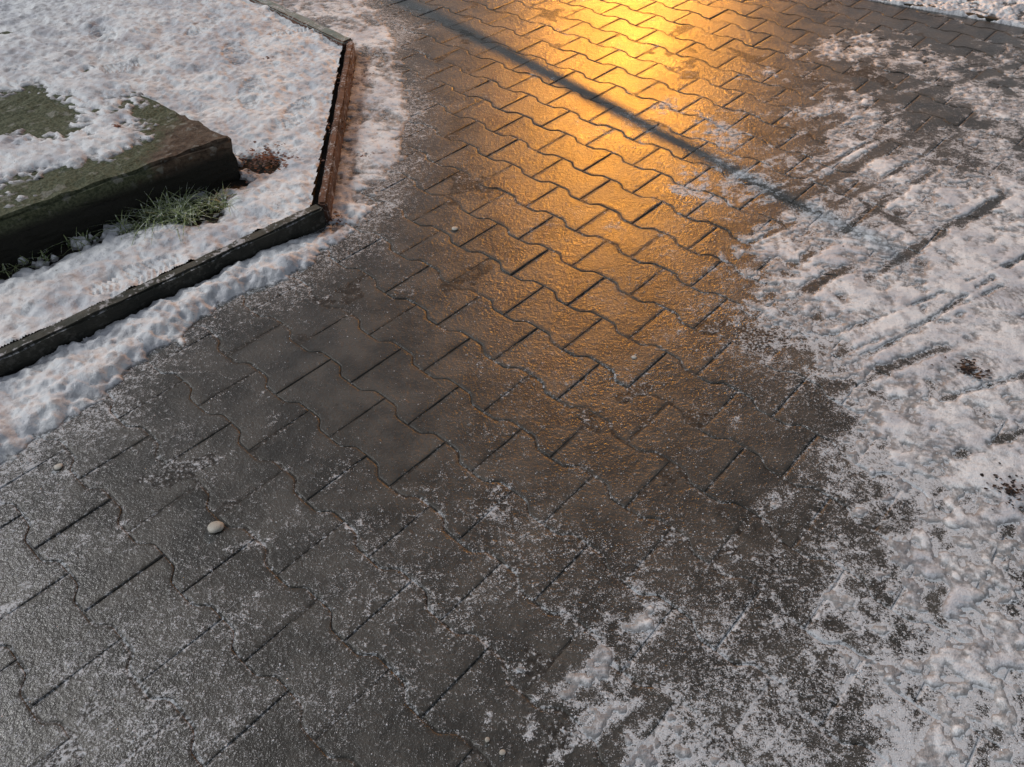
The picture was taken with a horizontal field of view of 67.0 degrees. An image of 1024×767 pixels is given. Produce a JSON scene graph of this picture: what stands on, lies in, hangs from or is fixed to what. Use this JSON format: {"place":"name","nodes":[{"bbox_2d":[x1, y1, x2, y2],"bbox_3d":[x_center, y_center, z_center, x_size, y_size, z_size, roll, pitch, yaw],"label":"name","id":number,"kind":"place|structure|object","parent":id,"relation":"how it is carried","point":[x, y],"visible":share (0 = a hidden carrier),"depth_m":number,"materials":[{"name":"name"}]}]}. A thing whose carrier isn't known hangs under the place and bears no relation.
{"place":"outdoors","nodes":[
{"label":"outdoors","id":0,"kind":"place"},
{"bbox_2d":[0,50,345,348],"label":"planter soil","id":1,"kind":"structure","parent":0,"point":[239,183],"depth_m":2.40,"materials":[{"name":"brown soil"}]},
{"bbox_2d":[0,182,250,277],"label":"grass tuft","id":2,"kind":"object","parent":1,"relation":"on","point":[168,207],"visible":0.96,"depth_m":2.25,"materials":[{"name":"green plant"}]},
{"label":"ground","id":3,"kind":"structure","parent":0,"visible":0},
{"bbox_2d":[0,31,239,269],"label":"mossy concrete step","id":4,"kind":"object","parent":3,"relation":"on","point":[179,153],"visible":0.46,"depth_m":2.25,"materials":[{"name":"concrete"}]},
{"bbox_2d":[0,32,161,207],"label":"snow on step","id":5,"kind":"structure","parent":4,"relation":"on","point":[30,61],"depth_m":2.45,"materials":[{"name":"white snow"}]},
{"bbox_2d":[0,0,356,376],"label":"garden edging","id":6,"kind":"object","parent":3,"relation":"on","point":[21,354],"visible":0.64,"depth_m":2.10,"materials":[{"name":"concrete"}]},
{"bbox_2d":[0,0,1023,766],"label":"paving stones","id":7,"kind":"object","parent":3,"relation":"on","point":[122,722],"visible":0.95,"depth_m":1.67,"materials":[{"name":"grey concrete"}]},
{"bbox_2d":[54,463,61,469],"bbox_3d":[-0.970,0.178,1.654,0.017,0.006,0.016,-31,52,-27],"label":"pebble","id":8,"kind":"object","parent":7,"relation":"on","point":[57,466],"visible":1,"depth_m":1.65,"materials":[{"name":"stone"}]},
{"bbox_2d":[207,521,223,532],"bbox_3d":[-0.592,0.286,1.545,0.031,0.011,0.031,26,50,23],"label":"pebble","id":9,"kind":"object","parent":7,"relation":"on","point":[215,526],"visible":1,"depth_m":1.54,"materials":[{"name":"stone"}]},
{"bbox_2d":[499,749,505,754],"bbox_3d":[-0.015,0.593,1.244,0.011,0.003,0.009,5,45,5],"label":"pebble","id":10,"kind":"object","parent":7,"relation":"on","point":[502,752],"visible":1,"depth_m":1.24,"materials":[{"name":"stone"}]},
{"bbox_2d":[0,0,1023,766],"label":"snow","id":11,"kind":"structure","parent":7,"relation":"on","point":[208,64],"depth_m":2.14,"materials":[{"name":"white snow"}]},
{"bbox_2d":[112,56,1023,527],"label":"leaf litter","id":12,"kind":"object","parent":11,"relation":"on","point":[968,370],"visible":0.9,"depth_m":2.33,"materials":[{"name":"brown plant"}]},
{"bbox_2d":[0,78,1023,766],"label":"ice grains","id":13,"kind":"object","parent":7,"relation":"on","point":[582,532],"visible":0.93,"depth_m":1.47,"materials":[{"name":"white ice"}]},
{"bbox_2d":[0,0,1023,766],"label":"paving joints","id":14,"kind":"object","parent":3,"relation":"on","point":[760,338],"visible":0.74,"depth_m":1.64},
{"bbox_2d":[886,0,1023,24],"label":"kerb","id":15,"kind":"structure","parent":3,"relation":"on","point":[990,18],"depth_m":3.48,"materials":[{"name":"concrete"}]}
]}

